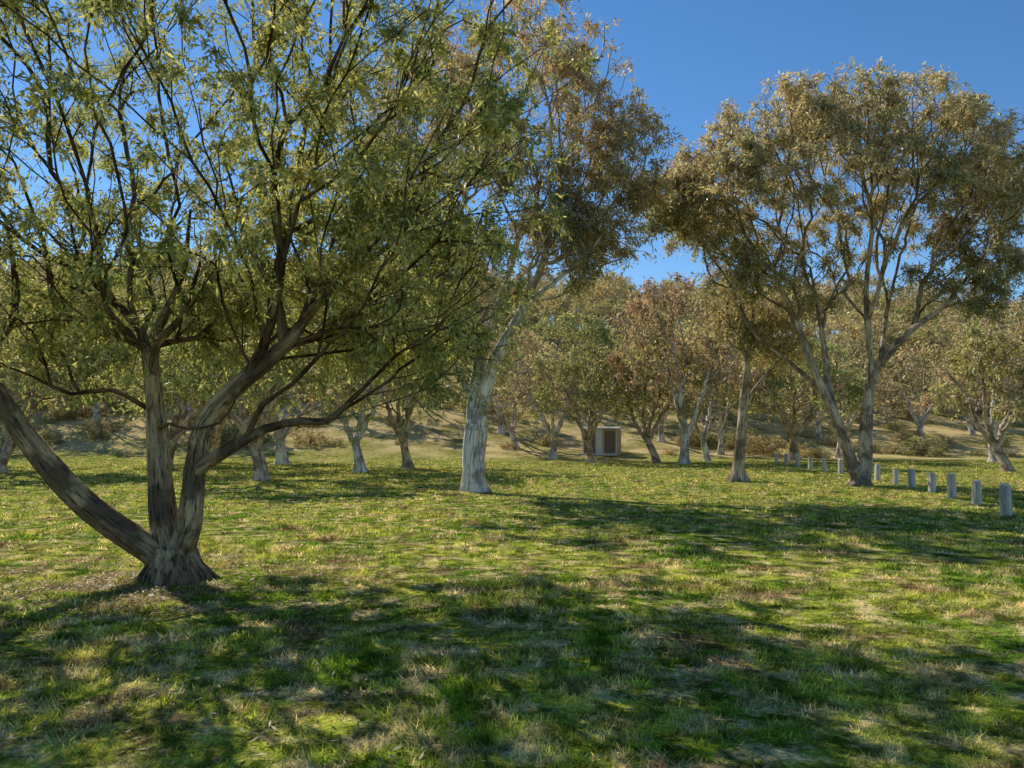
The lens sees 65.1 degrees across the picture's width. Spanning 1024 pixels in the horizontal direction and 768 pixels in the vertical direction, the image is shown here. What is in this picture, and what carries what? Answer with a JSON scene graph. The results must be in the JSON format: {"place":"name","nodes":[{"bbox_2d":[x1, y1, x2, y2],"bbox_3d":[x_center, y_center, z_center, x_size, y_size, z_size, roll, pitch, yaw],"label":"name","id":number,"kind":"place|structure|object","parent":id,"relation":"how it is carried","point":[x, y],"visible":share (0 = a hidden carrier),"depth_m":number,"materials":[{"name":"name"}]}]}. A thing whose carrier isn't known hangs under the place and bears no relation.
{"place":"outdoors","nodes":[
{"label":"outdoors","id":0,"kind":"place"},
{"bbox_2d":[0,323,1023,767],"bbox_3d":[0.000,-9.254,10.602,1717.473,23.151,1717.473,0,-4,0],"label":"lawn ground","id":1,"kind":"structure","parent":0,"point":[436,435],"depth_m":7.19,"materials":[{"name":"green plant"}]},
{"bbox_2d":[0,303,70,408],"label":"gum tree","id":2,"kind":"object","parent":1,"relation":"on","point":[49,401],"visible":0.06,"depth_m":41.77,"materials":[{"name":"green plant"}]},
{"bbox_2d":[0,265,125,472],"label":"gum tree","id":3,"kind":"object","parent":1,"relation":"on","point":[8,447],"visible":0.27,"depth_m":32.77,"materials":[{"name":"green plant"}]},
{"bbox_2d":[30,296,271,468],"bbox_3d":[-15.372,-0.018,36.361,10.615,8.366,10.306,-1,-4,8],"label":"gum tree","id":4,"kind":"object","parent":1,"relation":"on","point":[176,433],"visible":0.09,"depth_m":35.02,"materials":[{"name":"green plant"}]},
{"bbox_2d":[127,333,291,452],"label":"gum tree","id":5,"kind":"object","parent":1,"relation":"on","point":[216,435],"visible":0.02,"depth_m":45.19,"materials":[{"name":"green plant"}]},
{"bbox_2d":[123,275,383,480],"bbox_3d":[-8.668,-0.152,27.804,8.811,7.606,8.554,2,-4,-23],"label":"gum tree","id":6,"kind":"object","parent":1,"relation":"on","point":[261,471],"visible":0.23,"depth_m":27.13,"materials":[{"name":"green plant"}]},
{"bbox_2d":[201,317,370,464],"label":"gum tree","id":7,"kind":"object","parent":1,"relation":"on","point":[281,435],"visible":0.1,"depth_m":41.70,"materials":[{"name":"green plant"}]},
{"bbox_2d":[0,0,603,587],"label":"snow gum tree","id":8,"kind":"object","parent":1,"relation":"on","point":[164,550],"visible":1,"depth_m":8.59,"materials":[{"name":"green plant"}]},
{"bbox_2d":[284,284,449,471],"bbox_3d":[-6.429,-0.333,34.411,7.460,8.807,7.691,2,-4,-25],"label":"gum tree","id":9,"kind":"object","parent":1,"relation":"on","point":[359,463],"visible":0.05,"depth_m":34.23,"materials":[{"name":"green plant"}]},
{"bbox_2d":[321,311,489,468],"bbox_3d":[-4.943,0.198,38.542,8.044,8.348,7.895,-2,-4,29],"label":"gum tree","id":10,"kind":"object","parent":1,"relation":"on","point":[407,462],"visible":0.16,"depth_m":38.02,"materials":[{"name":"green plant"}]},
{"bbox_2d":[279,0,687,492],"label":"snow gum tree","id":11,"kind":"object","parent":1,"relation":"on","point":[593,240],"visible":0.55,"depth_m":22.65,"materials":[{"name":"green plant"}]},
{"bbox_2d":[0,244,1023,444],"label":"distant trees","id":12,"kind":"object","parent":1,"relation":"on","point":[594,312],"visible":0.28,"depth_m":79.44,"materials":[{"name":"green plant"}]},
{"bbox_2d":[0,344,1023,458],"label":"hillside scrub","id":13,"kind":"object","parent":1,"relation":"on","point":[754,442],"visible":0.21,"depth_m":57.48,"materials":[{"name":"beige plant"}]},
{"bbox_2d":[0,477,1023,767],"bbox_3d":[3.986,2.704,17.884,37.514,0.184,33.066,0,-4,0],"label":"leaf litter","id":14,"kind":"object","parent":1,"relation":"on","point":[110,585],"visible":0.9,"depth_m":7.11,"materials":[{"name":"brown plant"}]},
{"bbox_2d":[466,325,565,448],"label":"gum tree","id":15,"kind":"object","parent":1,"relation":"on","point":[527,341],"visible":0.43,"depth_m":55.79,"materials":[{"name":"green plant"}]},
{"bbox_2d":[496,342,607,458],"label":"gum tree","id":16,"kind":"object","parent":1,"relation":"on","point":[552,432],"visible":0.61,"depth_m":50.73,"materials":[{"name":"green plant"}]},
{"bbox_2d":[524,338,659,462],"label":"gum tree","id":17,"kind":"object","parent":1,"relation":"on","point":[590,374],"visible":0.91,"depth_m":45.93,"materials":[{"name":"green plant"}]},
{"bbox_2d":[579,419,622,455],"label":"park toilet shed","id":18,"kind":"structure","parent":1,"relation":"on","point":[605,441],"depth_m":54.09,"materials":[{"name":"concrete"}]},
{"bbox_2d":[584,431,594,452],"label":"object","id":19,"kind":"structure","parent":18,"relation":"in","point":[593,440],"depth_m":54.37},
{"bbox_2d":[605,431,614,452],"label":"door right","id":20,"kind":"structure","parent":18,"relation":"in","point":[609,435],"depth_m":53.97,"materials":[{"name":"brown wood"}]},
{"bbox_2d":[594,326,725,462],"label":"gum tree","id":21,"kind":"object","parent":1,"relation":"on","point":[689,404],"visible":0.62,"depth_m":45.79,"materials":[{"name":"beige plant"}]},
{"bbox_2d":[600,271,769,463],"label":"gum tree","id":22,"kind":"object","parent":1,"relation":"on","point":[638,307],"visible":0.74,"depth_m":43.43,"materials":[{"name":"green plant"}]},
{"bbox_2d":[646,320,765,460],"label":"gum tree","id":23,"kind":"object","parent":1,"relation":"on","point":[706,433],"visible":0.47,"depth_m":47.24,"materials":[{"name":"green plant"}]},
{"bbox_2d":[666,331,766,454],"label":"gum tree","id":24,"kind":"object","parent":1,"relation":"on","point":[720,434],"visible":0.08,"depth_m":55.78,"materials":[{"name":"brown plant"}]},
{"bbox_2d":[690,245,827,481],"bbox_3d":[8.702,-0.725,28.085,4.709,8.423,4.008,0,-4,0],"label":"snow gum tree","id":25,"kind":"object","parent":1,"relation":"on","point":[763,326],"visible":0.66,"depth_m":27.84,"materials":[{"name":"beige plant"}]},
{"bbox_2d":[774,453,777,462],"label":"timber bollard","id":26,"kind":"object","parent":1,"relation":"on","point":[776,457],"visible":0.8,"depth_m":44.26,"materials":[{"name":"grey wood"}]},
{"bbox_2d":[784,453,787,464],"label":"timber bollard","id":27,"kind":"object","parent":1,"relation":"on","point":[785,458],"visible":0.8,"depth_m":41.76,"materials":[{"name":"grey wood"}]},
{"bbox_2d":[714,333,878,459],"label":"gum tree","id":28,"kind":"object","parent":1,"relation":"on","point":[853,394],"visible":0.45,"depth_m":48.63,"materials":[{"name":"green plant"}]},
{"bbox_2d":[796,455,799,465],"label":"timber bollard","id":29,"kind":"object","parent":1,"relation":"on","point":[797,460],"visible":0.8,"depth_m":39.36,"materials":[{"name":"grey wood"}]},
{"bbox_2d":[808,457,812,468],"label":"timber bollard","id":30,"kind":"object","parent":1,"relation":"on","point":[810,463],"visible":0.8,"depth_m":37.16,"materials":[{"name":"grey wood"}]},
{"bbox_2d":[821,457,826,470],"bbox_3d":[13.638,3.541,35.043,0.173,0.655,0.172,-4,-3,7],"label":"timber bollard","id":31,"kind":"object","parent":1,"relation":"on","point":[824,466],"visible":0.8,"depth_m":34.97,"materials":[{"name":"grey wood"}]},
{"bbox_2d":[634,56,1023,485],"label":"snow gum tree","id":32,"kind":"object","parent":1,"relation":"on","point":[697,213],"visible":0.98,"depth_m":24.88,"materials":[{"name":"green plant"}]},
{"bbox_2d":[772,349,907,457],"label":"gum tree","id":33,"kind":"object","parent":1,"relation":"on","point":[848,427],"visible":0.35,"depth_m":53.55,"materials":[{"name":"green plant"}]},
{"bbox_2d":[838,459,842,473],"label":"timber bollard","id":34,"kind":"object","parent":1,"relation":"on","point":[840,466],"visible":0.8,"depth_m":32.77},
{"bbox_2d":[874,464,879,479],"bbox_3d":[12.967,3.167,28.469,0.168,0.634,0.166,5,-6,-9],"label":"timber bollard","id":35,"kind":"object","parent":1,"relation":"on","point":[876,471],"visible":0.8,"depth_m":28.41,"materials":[{"name":"grey wood"}]},
{"bbox_2d":[892,468,898,483],"bbox_3d":[12.509,3.041,26.161,0.173,0.608,0.172,3,-4,-19],"label":"timber bollard","id":36,"kind":"object","parent":1,"relation":"on","point":[895,475],"visible":0.8,"depth_m":26.11,"materials":[{"name":"grey wood"}]},
{"bbox_2d":[908,468,915,487],"bbox_3d":[11.995,2.859,24.064,0.163,0.646,0.165,-1,-3,-1],"label":"timber bollard","id":37,"kind":"object","parent":1,"relation":"on","point":[911,478],"visible":0.8,"depth_m":24.00,"materials":[{"name":"grey wood"}]},
{"bbox_2d":[927,473,935,492],"bbox_3d":[11.450,2.723,21.874,0.170,0.605,0.164,1,-4,-8],"label":"timber bollard","id":38,"kind":"object","parent":1,"relation":"on","point":[931,477],"visible":0.8,"depth_m":21.81,"materials":[{"name":"grey wood"}]},
{"bbox_2d":[946,473,956,497],"bbox_3d":[10.903,2.552,19.889,0.168,0.670,0.166,2,-6,-11],"label":"timber bollard","id":39,"kind":"object","parent":1,"relation":"on","point":[951,485],"visible":0.8,"depth_m":19.83,"materials":[{"name":"grey wood"}]},
{"bbox_2d":[915,314,1023,461],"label":"gum tree","id":40,"kind":"object","parent":1,"relation":"on","point":[991,454],"visible":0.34,"depth_m":45.75,"materials":[{"name":"green plant"}]},
{"bbox_2d":[921,306,1023,471],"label":"gum tree","id":41,"kind":"object","parent":1,"relation":"on","point":[987,348],"visible":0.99,"depth_m":35.70,"materials":[{"name":"green plant"}]},
{"bbox_2d":[971,480,981,504],"bbox_3d":[10.353,2.456,17.868,0.173,0.616,0.172,0,-1,-13],"label":"timber bollard","id":42,"kind":"object","parent":1,"relation":"on","point":[976,491],"visible":0.8,"depth_m":17.80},
{"bbox_2d":[999,483,1012,515],"bbox_3d":[9.592,2.283,15.581,0.163,0.687,0.165,-1,-2,-9],"label":"timber bollard","id":43,"kind":"object","parent":1,"relation":"on","point":[1005,497],"visible":0.8,"depth_m":15.52,"materials":[{"name":"grey wood"}]},
{"bbox_2d":[0,0,1023,337],"label":"sky","id":44,"kind":"structure","parent":0,"point":[688,56],"materials":[{"name":"blue"}]}
]}

